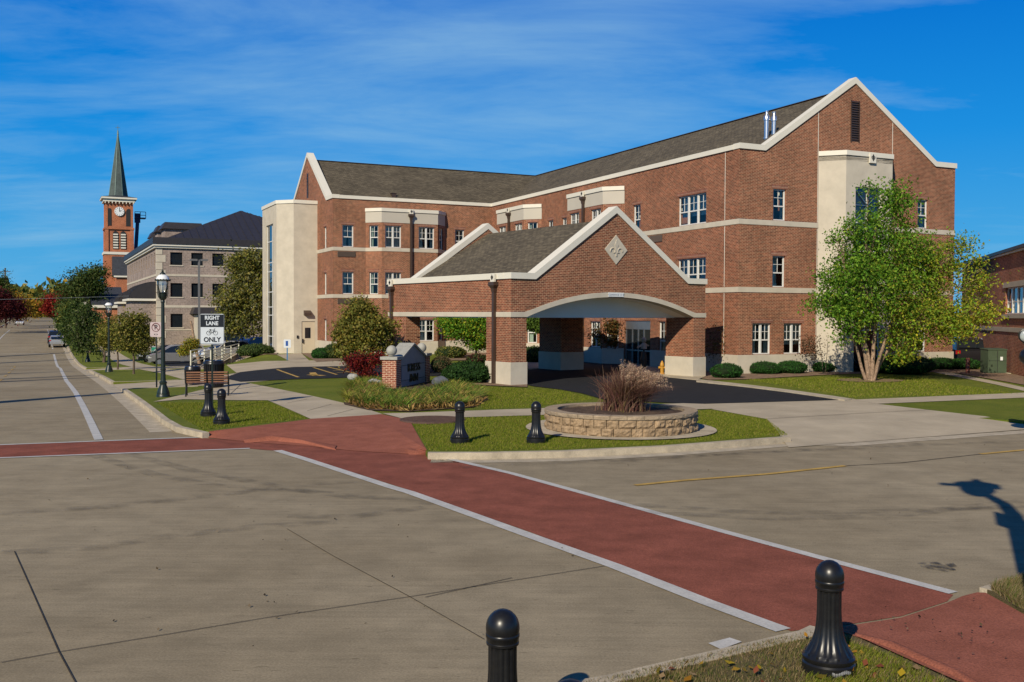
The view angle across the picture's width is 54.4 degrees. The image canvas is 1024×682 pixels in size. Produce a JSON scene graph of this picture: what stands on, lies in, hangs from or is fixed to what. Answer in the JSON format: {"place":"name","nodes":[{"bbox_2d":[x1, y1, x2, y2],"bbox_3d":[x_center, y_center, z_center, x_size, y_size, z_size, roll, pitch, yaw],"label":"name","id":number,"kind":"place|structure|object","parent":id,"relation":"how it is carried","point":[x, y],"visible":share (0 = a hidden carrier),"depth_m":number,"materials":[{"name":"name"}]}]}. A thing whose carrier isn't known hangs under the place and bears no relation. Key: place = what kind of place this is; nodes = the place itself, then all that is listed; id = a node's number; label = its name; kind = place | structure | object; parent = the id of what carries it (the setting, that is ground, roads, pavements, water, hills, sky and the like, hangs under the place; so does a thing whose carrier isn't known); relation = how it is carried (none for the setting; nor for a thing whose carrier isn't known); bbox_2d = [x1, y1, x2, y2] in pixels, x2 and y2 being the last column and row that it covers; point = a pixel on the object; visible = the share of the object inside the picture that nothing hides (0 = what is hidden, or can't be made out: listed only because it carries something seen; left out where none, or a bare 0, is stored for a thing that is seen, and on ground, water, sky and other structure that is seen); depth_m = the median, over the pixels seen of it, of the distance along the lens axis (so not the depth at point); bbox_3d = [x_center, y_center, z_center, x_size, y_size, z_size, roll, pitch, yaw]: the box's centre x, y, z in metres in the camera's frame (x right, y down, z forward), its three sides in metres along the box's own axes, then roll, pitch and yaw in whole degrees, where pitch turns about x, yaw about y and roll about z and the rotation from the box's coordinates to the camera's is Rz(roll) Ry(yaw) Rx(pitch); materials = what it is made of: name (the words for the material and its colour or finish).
{"place":"outdoors","nodes":[
{"label":"outdoors","id":0,"kind":"place"},
{"bbox_2d":[86,356,249,370],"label":"driveway","id":1,"kind":"structure","parent":0,"point":[166,367],"depth_m":72.46,"materials":[{"name":"concrete"}]},
{"bbox_2d":[90,312,130,368],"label":"tree","id":2,"kind":"object","parent":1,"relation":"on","point":[102,340],"visible":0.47,"depth_m":68.07,"materials":[{"name":"green plant"}]},
{"bbox_2d":[136,348,242,365],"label":"car park","id":3,"kind":"structure","parent":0,"point":[177,363],"depth_m":83.53,"materials":[{"name":"grey asphalt"}]},
{"bbox_2d":[145,344,207,363],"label":"parked van","id":4,"kind":"object","parent":3,"relation":"on","point":[171,354],"visible":0.45,"depth_m":84.07,"materials":[{"name":"grey paint"}]},
{"bbox_2d":[193,341,248,360],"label":"parked suv","id":5,"kind":"object","parent":3,"relation":"on","point":[241,343],"visible":0.23,"depth_m":83.15,"materials":[{"name":"white paint"}]},
{"bbox_2d":[112,378,268,390],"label":"driveway","id":6,"kind":"structure","parent":0,"point":[175,383],"depth_m":44.41,"materials":[{"name":"concrete"}]},
{"bbox_2d":[154,380,380,418],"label":"walk","id":7,"kind":"structure","parent":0,"point":[300,403],"depth_m":33.63,"materials":[{"name":"concrete"}]},
{"bbox_2d":[185,371,228,396],"bbox_3d":[-10.940,1.534,35.777,1.508,0.910,0.727,0,2,-14],"label":"park bench","id":8,"kind":"object","parent":7,"relation":"on","point":[187,376],"visible":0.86,"depth_m":35.52,"materials":[{"name":"brown wood"}]},
{"bbox_2d":[203,360,224,386],"bbox_3d":[-12.143,1.309,40.560,0.848,1.080,0.848,0,2,-25],"label":"trash receptacle","id":9,"kind":"object","parent":7,"relation":"on","point":[218,365],"visible":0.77,"depth_m":40.26,"materials":[{"name":"black paint"}]},
{"bbox_2d":[224,360,346,375],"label":"walk","id":10,"kind":"structure","parent":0,"point":[244,367],"depth_m":54.77,"materials":[{"name":"concrete"}]},
{"bbox_2d":[0,316,578,681],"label":"street","id":11,"kind":"structure","parent":0,"point":[103,541],"depth_m":11.45,"materials":[{"name":"concrete"}]},
{"bbox_2d":[53,354,102,439],"bbox_3d":[-29.563,1.939,65.461,0.346,1.529,92.515,0,2,-25],"label":"road marking","id":12,"kind":"object","parent":11,"relation":"on","point":[95,432],"visible":0.99,"depth_m":31.55,"materials":[{"name":"white paint"}]},
{"bbox_2d":[53,327,171,431],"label":"gutter","id":13,"kind":"object","parent":11,"relation":"on","point":[144,417],"visible":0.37,"depth_m":34.05,"materials":[{"name":"concrete"}]},
{"bbox_2d":[0,438,244,456],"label":"crosswalk","id":14,"kind":"structure","parent":11,"relation":"on","point":[104,447],"depth_m":22.32,"materials":[{"name":"concrete"}]},
{"bbox_2d":[122,388,208,437],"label":"kerb","id":15,"kind":"structure","parent":11,"relation":"on","point":[162,418],"depth_m":27.05,"materials":[{"name":"concrete"}]},
{"bbox_2d":[579,625,814,681],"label":"kerb","id":16,"kind":"structure","parent":11,"relation":"on","point":[807,630],"depth_m":8.60,"materials":[{"name":"concrete"}]},
{"bbox_2d":[0,0,1023,312],"label":"sky","id":17,"kind":"structure","parent":0,"point":[218,107],"materials":[{"name":"blue"}]},
{"bbox_2d":[226,362,835,403],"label":"parking lot","id":18,"kind":"structure","parent":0,"point":[694,391],"depth_m":40.11,"materials":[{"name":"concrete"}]},
{"bbox_2d":[696,379,851,400],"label":"kerb","id":19,"kind":"structure","parent":18,"relation":"on","point":[774,389],"depth_m":36.74,"materials":[{"name":"concrete"}]},
{"bbox_2d":[481,387,591,408],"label":"grass","id":20,"kind":"structure","parent":0,"point":[511,393],"depth_m":33.16,"materials":[{"name":"green plant"}]},
{"bbox_2d":[67,334,1023,457],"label":"lawn","id":21,"kind":"structure","parent":0,"point":[1008,409],"depth_m":34.83,"materials":[{"name":"green plant"}]},
{"bbox_2d":[52,296,98,352],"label":"tree","id":22,"kind":"object","parent":21,"relation":"on","point":[73,306],"visible":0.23,"depth_m":108.06,"materials":[{"name":"green plant"}]},
{"bbox_2d":[46,259,114,318],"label":"tree","id":23,"kind":"object","parent":21,"relation":"on","point":[85,283],"visible":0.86,"depth_m":178.56,"materials":[{"name":"green plant"}]},
{"bbox_2d":[59,301,112,362],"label":"tree","id":24,"kind":"object","parent":21,"relation":"on","point":[87,318],"visible":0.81,"depth_m":88.40,"materials":[{"name":"green plant"}]},
{"bbox_2d":[84,127,136,323],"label":"church","id":25,"kind":"structure","parent":21,"relation":"on","point":[118,232],"depth_m":217.52,"materials":[{"name":"orange brick"}]},
{"bbox_2d":[105,306,160,373],"bbox_3d":[-21.572,-0.051,57.047,2.838,4.193,2.865,1,2,29],"label":"tree","id":26,"kind":"object","parent":21,"relation":"on","point":[134,337],"visible":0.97,"depth_m":56.57,"materials":[{"name":"green plant"}]},
{"bbox_2d":[155,269,170,396],"bbox_3d":[-12.445,-0.236,35.500,0.553,4.660,0.554,0,2,-25],"label":"street lamp","id":27,"kind":"object","parent":21,"relation":"on","point":[163,390],"visible":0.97,"depth_m":35.43,"materials":[{"name":"black metal"}]},
{"bbox_2d":[175,335,200,357],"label":"tree","id":28,"kind":"object","parent":21,"relation":"on","point":[188,346],"visible":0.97,"depth_m":77.09,"materials":[{"name":"yellow plant"}]},
{"bbox_2d":[114,211,262,350],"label":"office building","id":29,"kind":"structure","parent":21,"relation":"on","point":[171,249],"depth_m":114.64,"materials":[{"name":"grey brick"}]},
{"bbox_2d":[200,383,215,416],"bbox_3d":[-8.541,1.683,27.998,0.432,0.983,0.432,0,1,0],"label":"bollard","id":30,"kind":"object","parent":21,"relation":"on","point":[208,410],"visible":0.98,"depth_m":27.90,"materials":[{"name":"black metal"}]},
{"bbox_2d":[200,314,223,403],"bbox_3d":[-9.083,0.719,30.160,0.702,3.078,0.083,0,2,-19],"label":"street sign","id":31,"kind":"object","parent":21,"relation":"on","point":[211,329],"visible":0.98,"depth_m":30.11,"materials":[{"name":"white metal"}]},
{"bbox_2d":[190,343,238,368],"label":"stair railing","id":32,"kind":"object","parent":21,"relation":"on","point":[228,357],"visible":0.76,"depth_m":68.34,"materials":[{"name":"metal"}]},
{"bbox_2d":[213,389,229,424],"bbox_3d":[-7.577,1.731,25.979,0.432,0.983,0.432,-1,2,-40],"label":"bollard","id":33,"kind":"object","parent":21,"relation":"on","point":[221,417],"visible":0.98,"depth_m":25.88,"materials":[{"name":"black metal"}]},
{"bbox_2d":[190,239,262,363],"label":"tree","id":34,"kind":"object","parent":21,"relation":"on","point":[240,300],"visible":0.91,"depth_m":80.67,"materials":[{"name":"green plant"}]},
{"bbox_2d":[157,400,305,430],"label":"grass","id":35,"kind":"structure","parent":21,"relation":"on","point":[238,412],"depth_m":28.82,"materials":[{"name":"green plant"}]},
{"bbox_2d":[339,348,387,377],"bbox_3d":[-6.033,1.040,40.391,1.998,1.598,1.665,-1,2,-28],"label":"red shrub","id":36,"kind":"object","parent":21,"relation":"on","point":[357,363],"visible":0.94,"depth_m":40.23,"materials":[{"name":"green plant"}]},
{"bbox_2d":[327,289,403,376],"bbox_3d":[-6.377,-0.249,43.481,3.371,4.011,2.792,0,1,0],"label":"tree","id":37,"kind":"object","parent":21,"relation":"on","point":[361,324],"visible":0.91,"depth_m":43.08,"materials":[{"name":"green plant"}]},
{"bbox_2d":[333,374,499,410],"bbox_3d":[-3.567,1.644,34.362,6.427,0.516,11.477,0,1,0],"label":"daylily bed","id":38,"kind":"object","parent":21,"relation":"on","point":[363,389],"visible":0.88,"depth_m":32.02,"materials":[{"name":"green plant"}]},
{"bbox_2d":[380,343,431,388],"bbox_3d":[-4.086,1.056,38.842,0.669,1.973,4.218,1,2,13],"label":"monument sign","id":39,"kind":"object","parent":38,"relation":"on","point":[405,364],"visible":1,"depth_m":38.08,"materials":[{"name":"stone"}]},
{"bbox_2d":[345,394,488,411],"bbox_3d":[-2.827,1.969,30.317,4.704,0.579,3.262,0,2,-9],"label":"dry foliage","id":40,"kind":"object","parent":38,"relation":"on","point":[443,405],"visible":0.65,"depth_m":29.53,"materials":[{"name":"brown plant"}]},
{"bbox_2d":[429,317,485,352],"bbox_3d":[-2.990,-0.520,63.144,4.353,3.545,3.241,0,2,-21],"label":"tree","id":41,"kind":"object","parent":21,"relation":"on","point":[458,329],"visible":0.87,"depth_m":62.53,"materials":[{"name":"green plant"}]},
{"bbox_2d":[450,401,468,443],"bbox_3d":[-1.171,1.841,22.342,0.432,0.983,0.432,0,2,10],"label":"bollard","id":42,"kind":"object","parent":21,"relation":"on","point":[459,435],"visible":0.99,"depth_m":22.24,"materials":[{"name":"black metal"}]},
{"bbox_2d":[449,352,485,359],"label":"mulch bed","id":43,"kind":"object","parent":21,"relation":"on","point":[470,354],"visible":0.09,"depth_m":65.09,"materials":[{"name":"brown soil"}]},
{"bbox_2d":[434,345,466,357],"bbox_3d":[-3.902,0.712,63.330,2.170,0.913,2.235,0,1,0],"label":"shrub","id":44,"kind":"object","parent":43,"relation":"on","point":[453,352],"visible":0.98,"depth_m":62.64,"materials":[{"name":"green plant"}]},
{"bbox_2d":[472,382,526,386],"bbox_3d":[-0.681,1.671,40.133,2.626,0.001,4.767,0,1,0],"label":"mulch bed","id":45,"kind":"object","parent":21,"relation":"on","point":[496,384],"visible":0.39,"depth_m":38.93,"materials":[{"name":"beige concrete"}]},
{"bbox_2d":[439,360,490,382],"bbox_3d":[-1.778,1.257,40.399,2.286,1.008,2.208,-1,2,-37],"label":"juniper","id":46,"kind":"object","parent":45,"relation":"on","point":[476,371],"visible":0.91,"depth_m":39.67,"materials":[{"name":"green plant"}]},
{"bbox_2d":[526,401,545,443],"bbox_3d":[0.544,1.847,22.406,0.432,0.983,0.432,-1,2,-30],"label":"bollard","id":47,"kind":"object","parent":21,"relation":"on","point":[535,435],"visible":0.97,"depth_m":22.30,"materials":[{"name":"black metal"}]},
{"bbox_2d":[386,206,707,384],"bbox_3d":[1.363,-1.870,45.809,10.960,7.771,10.241,-1,2,-35],"label":"entrance canopy","id":48,"kind":"object","parent":21,"relation":"on","point":[560,282],"visible":0.99,"depth_m":42.66,"materials":[{"name":"red brick"}]},
{"bbox_2d":[413,409,786,450],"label":"grass","id":49,"kind":"structure","parent":21,"relation":"on","point":[718,421],"depth_m":23.97,"materials":[{"name":"green plant"}]},
{"bbox_2d":[583,318,625,348],"bbox_3d":[5.484,-0.076,56.755,3.017,3.050,2.398,1,2,36],"label":"tree","id":50,"kind":"object","parent":21,"relation":"on","point":[611,325],"visible":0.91,"depth_m":56.27,"materials":[{"name":"brown plant"}]},
{"bbox_2d":[526,420,716,439],"bbox_3d":[2.737,2.170,25.128,4.786,0.054,4.666,0,1,0],"label":"planter pad","id":51,"kind":"object","parent":21,"relation":"on","point":[703,430],"visible":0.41,"depth_m":23.65,"materials":[{"name":"concrete"}]},
{"bbox_2d":[544,402,698,436],"bbox_3d":[2.742,1.959,25.126,3.880,0.501,3.894,0,1,0],"label":"round planter","id":52,"kind":"object","parent":51,"relation":"on","point":[658,420],"visible":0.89,"depth_m":23.65,"materials":[{"name":"beige stone"}]},
{"bbox_2d":[702,368,1023,384],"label":"mulch bed","id":53,"kind":"object","parent":21,"relation":"on","point":[1013,378],"visible":0.4,"depth_m":46.38,"materials":[{"name":"brown soil"}]},
{"bbox_2d":[710,362,743,377],"bbox_3d":[9.496,1.307,44.088,1.516,0.746,1.488,0,1,0],"label":"round bush","id":54,"kind":"object","parent":53,"relation":"on","point":[727,370],"visible":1,"depth_m":43.62,"materials":[{"name":"green plant"}]},
{"bbox_2d":[749,360,780,373],"bbox_3d":[12.003,1.254,47.313,1.572,0.696,1.595,0,1,0],"label":"round bush","id":55,"kind":"object","parent":53,"relation":"on","point":[764,367],"visible":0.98,"depth_m":46.81,"materials":[{"name":"green plant"}]},
{"bbox_2d":[777,360,807,372],"bbox_3d":[13.404,1.247,47.831,1.679,0.689,1.599,0,1,0],"label":"round bush","id":56,"kind":"object","parent":53,"relation":"on","point":[790,366],"visible":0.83,"depth_m":47.30,"materials":[{"name":"green plant"}]},
{"bbox_2d":[795,333,827,371],"bbox_3d":[14.294,0.438,47.707,1.659,2.568,1.687,0,1,0],"label":"bare shrub","id":57,"kind":"object","parent":53,"relation":"on","point":[810,346],"visible":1,"depth_m":47.58,"materials":[{"name":"brown plant"}]},
{"bbox_2d":[980,348,1010,373],"bbox_3d":[23.672,1.062,48.948,1.222,1.423,1.033,0,1,-2],"label":"transformer box","id":58,"kind":"object","parent":53,"relation":"on","point":[993,360],"visible":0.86,"depth_m":48.59,"materials":[{"name":"metal"}]},
{"bbox_2d":[747,375,1017,396],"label":"grass","id":59,"kind":"structure","parent":21,"relation":"on","point":[859,387],"depth_m":38.97,"materials":[{"name":"green plant"}]},
{"bbox_2d":[875,354,938,373],"bbox_3d":[18.902,1.115,47.788,3.164,1.031,2.150,0,1,0],"label":"round bush","id":60,"kind":"object","parent":21,"relation":"on","point":[925,365],"visible":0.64,"depth_m":47.08,"materials":[{"name":"green plant"}]},
{"bbox_2d":[797,173,1018,380],"bbox_3d":[16.709,-2.623,42.087,8.927,9.090,5.832,0,1,0],"label":"tree","id":61,"kind":"object","parent":21,"relation":"on","point":[844,304],"visible":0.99,"depth_m":41.86,"materials":[{"name":"green plant"}]},
{"bbox_2d":[959,243,1023,375],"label":"side building","id":62,"kind":"structure","parent":21,"relation":"on","point":[1005,335],"depth_m":49.72,"materials":[{"name":"brown brick"}]},
{"bbox_2d":[1007,286,1023,313],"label":"window","id":63,"kind":"structure","parent":62,"relation":"in","point":[1017,295],"depth_m":48.68,"materials":[{"name":"white glass"}]},
{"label":"mulch bed","id":64,"kind":"structure","parent":21,"relation":"on","visible":0},
{"bbox_2d":[236,343,275,356],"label":"shrub","id":65,"kind":"object","parent":64,"relation":"on","point":[255,349],"visible":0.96,"depth_m":68.71,"materials":[{"name":"green plant"}]},
{"bbox_2d":[383,403,711,417],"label":"walk","id":66,"kind":"structure","parent":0,"point":[498,412],"depth_m":28.26,"materials":[{"name":"concrete"}]},
{"bbox_2d":[400,416,465,423],"bbox_3d":[-2.125,2.104,26.655,1.760,0.054,1.760,0,2,-25],"label":"utility cover","id":67,"kind":"object","parent":66,"relation":"on","point":[431,419],"visible":0.9,"depth_m":26.41,"materials":[{"name":"metal"}]},
{"bbox_2d":[225,429,1023,679],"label":"cross street","id":68,"kind":"structure","parent":0,"point":[589,622],"depth_m":14.26,"materials":[{"name":"concrete"}]},
{"bbox_2d":[244,435,335,449],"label":"red kerb","id":69,"kind":"structure","parent":68,"relation":"on","point":[289,439],"depth_m":23.18,"materials":[{"name":"red concrete"}]},
{"bbox_2d":[208,414,426,454],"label":"red ramp","id":70,"kind":"structure","parent":68,"relation":"on","point":[379,433],"depth_m":24.31,"materials":[{"name":"red concrete"}]},
{"bbox_2d":[275,450,788,630],"bbox_3d":[-1.195,2.575,15.733,0.406,0.001,14.605,-1,2,-32],"label":"road marking","id":71,"kind":"object","parent":68,"relation":"on","point":[738,613],"visible":1,"depth_m":12.35,"materials":[{"name":"white paint"}]},
{"bbox_2d":[205,438,952,630],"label":"crosswalk","id":72,"kind":"structure","parent":68,"relation":"on","point":[771,583],"depth_m":13.14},
{"bbox_2d":[428,436,790,458],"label":"kerb","id":73,"kind":"structure","parent":68,"relation":"on","point":[603,451],"depth_m":21.30,"materials":[{"name":"concrete"}]},
{"bbox_2d":[448,459,957,593],"bbox_3d":[1.688,2.581,15.947,0.311,0.001,12.027,-1,2,-32],"label":"road marking","id":74,"kind":"object","parent":68,"relation":"on","point":[911,581],"visible":0.95,"depth_m":13.56,"materials":[{"name":"white paint"}]},
{"bbox_2d":[431,430,1023,462],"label":"gutter","id":75,"kind":"object","parent":68,"relation":"on","point":[734,449],"visible":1,"depth_m":22.16,"materials":[{"name":"concrete"}]},
{"bbox_2d":[633,465,843,484],"bbox_3d":[4.438,2.520,18.730,5.099,0.001,0.244,-1,2,-27],"label":"road marking","id":76,"kind":"object","parent":68,"relation":"on","point":[738,475],"visible":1,"depth_m":18.66,"materials":[{"name":"yellow paint"}]},
{"bbox_2d":[848,631,977,681],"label":"red kerb","id":77,"kind":"structure","parent":68,"relation":"on","point":[946,668],"depth_m":8.57,"materials":[{"name":"red concrete"}]},
{"bbox_2d":[843,592,1023,681],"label":"red ramp","id":78,"kind":"structure","parent":68,"relation":"on","point":[984,658],"depth_m":9.27,"materials":[{"name":"red concrete"}]},
{"bbox_2d":[586,359,686,412],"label":"ornamental grass","id":79,"kind":"object","parent":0,"point":[630,391],"depth_m":24.79,"materials":[{"name":"brown plant"}]},
{"bbox_2d":[619,363,704,379],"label":"walk","id":80,"kind":"structure","parent":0,"point":[653,370],"depth_m":47.34,"materials":[{"name":"concrete"}]},
{"bbox_2d":[583,631,957,681],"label":"lawn","id":81,"kind":"structure","parent":0,"point":[744,664],"depth_m":8.37,"materials":[{"name":"green plant"}]},
{"bbox_2d":[486,608,519,681],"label":"bollard","id":82,"kind":"object","parent":81,"relation":"on","point":[502,632],"visible":1,"depth_m":6.77,"materials":[{"name":"black metal"}]},
{"bbox_2d":[630,632,939,681],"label":"fallen leaves","id":83,"kind":"object","parent":81,"relation":"on","point":[901,672],"visible":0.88,"depth_m":8.15,"materials":[{"name":"brown plant"}]},
{"bbox_2d":[801,560,855,680],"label":"bollard","id":84,"kind":"object","parent":81,"relation":"on","point":[828,651],"visible":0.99,"depth_m":8.18,"materials":[{"name":"black metal"}]},
{"bbox_2d":[705,399,1023,446],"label":"driveway","id":85,"kind":"structure","parent":0,"point":[810,427],"depth_m":27.29,"materials":[{"name":"concrete"}]},
{"bbox_2d":[855,393,1023,403],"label":"walk","id":86,"kind":"structure","parent":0,"point":[945,398],"depth_m":34.04,"materials":[{"name":"concrete"}]},
{"bbox_2d":[987,571,1023,613],"bbox_3d":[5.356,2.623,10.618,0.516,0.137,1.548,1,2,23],"label":"grass","id":87,"kind":"structure","parent":0,"point":[1010,589],"depth_m":10.54,"materials":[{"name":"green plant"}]},
{"bbox_3d":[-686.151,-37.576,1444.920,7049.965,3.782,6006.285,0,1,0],"label":"ground","id":88,"kind":"structure","parent":0,"visible":0},
{"bbox_2d":[4,276,70,317],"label":"distant wood","id":89,"kind":"object","parent":88,"relation":"on","point":[24,288],"visible":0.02,"depth_m":426.38,"materials":[{"name":"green plant"}]},
{"bbox_2d":[35,289,67,317],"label":"tree","id":90,"kind":"object","parent":88,"relation":"on","point":[47,304],"visible":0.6,"depth_m":237.77,"materials":[{"name":"red plant"}]},
{"bbox_2d":[261,77,956,373],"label":"brick building","id":91,"kind":"structure","parent":88,"relation":"on","point":[741,214],"depth_m":52.63,"materials":[{"name":"red brick"}]},
{"bbox_2d":[385,225,400,247],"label":"window","id":92,"kind":"structure","parent":91,"relation":"in","point":[392,233],"depth_m":68.48,"materials":[{"name":"white glass"}]},
{"bbox_2d":[419,227,433,248],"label":"window","id":93,"kind":"structure","parent":91,"relation":"in","point":[426,234],"depth_m":69.71,"materials":[{"name":"white glass"}]},
{"bbox_2d":[420,320,433,340],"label":"window","id":94,"kind":"structure","parent":91,"relation":"in","point":[426,333],"depth_m":69.68,"materials":[{"name":"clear glass"}]},
{"bbox_2d":[625,321,649,365],"bbox_3d":[6.991,0.177,54.931,0.090,2.590,2.600,0,2,-25],"label":"sliding door","id":95,"kind":"structure","parent":91,"relation":"in","point":[635,330],"depth_m":55.12,"materials":[{"name":"blue glass"}]},
{"bbox_2d":[679,193,705,225],"bbox_3d":[9.407,-6.622,50.353,0.630,1.700,2.600,0,2,-25],"label":"window","id":96,"kind":"structure","parent":91,"relation":"in","point":[694,206],"depth_m":50.48,"materials":[{"name":"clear glass"}]},
{"bbox_2d":[679,257,705,278],"bbox_3d":[9.394,-3.423,50.436,0.630,1.700,2.600,0,2,-25],"label":"window","id":97,"kind":"structure","parent":91,"relation":"in","point":[695,268],"depth_m":50.60,"materials":[{"name":"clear glass"}]},
{"bbox_2d":[752,323,769,353],"bbox_3d":[11.767,-0.117,47.904,1.320,1.680,0.630,0,2,-25],"label":"window","id":98,"kind":"structure","parent":91,"relation":"in","point":[760,331],"depth_m":47.86,"materials":[{"name":"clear glass"}]},
{"bbox_2d":[773,189,784,220],"bbox_3d":[12.694,-6.552,48.164,0.980,1.700,0.630,0,2,-25],"label":"window","id":99,"kind":"structure","parent":91,"relation":"in","point":[781,206],"depth_m":48.16,"materials":[{"name":"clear glass"}]},
{"bbox_2d":[784,323,800,353],"bbox_3d":[13.487,-0.131,48.719,1.330,1.680,0.630,0,2,-25],"label":"window","id":100,"kind":"structure","parent":91,"relation":"in","point":[791,330],"depth_m":48.59,"materials":[{"name":"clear glass"}]},
{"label":"car park","id":101,"kind":"structure","parent":0,"visible":0},
{"bbox_2d":[952,337,983,360],"bbox_3d":[25.787,0.624,57.563,1.950,1.670,4.680,0,1,5],"label":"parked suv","id":102,"kind":"object","parent":101,"relation":"on","point":[973,351],"visible":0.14,"depth_m":55.38,"materials":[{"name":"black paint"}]},
{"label":"lawn","id":103,"kind":"structure","parent":0,"visible":0},
{"bbox_2d":[0,279,29,327],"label":"tree","id":104,"kind":"object","parent":103,"relation":"on","point":[7,308],"visible":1,"depth_m":161.72,"materials":[{"name":"red plant"}]},
{"bbox_2d":[1,293,33,327],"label":"tree","id":105,"kind":"object","parent":103,"relation":"on","point":[19,315],"visible":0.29,"depth_m":172.38,"materials":[{"name":"red plant"}]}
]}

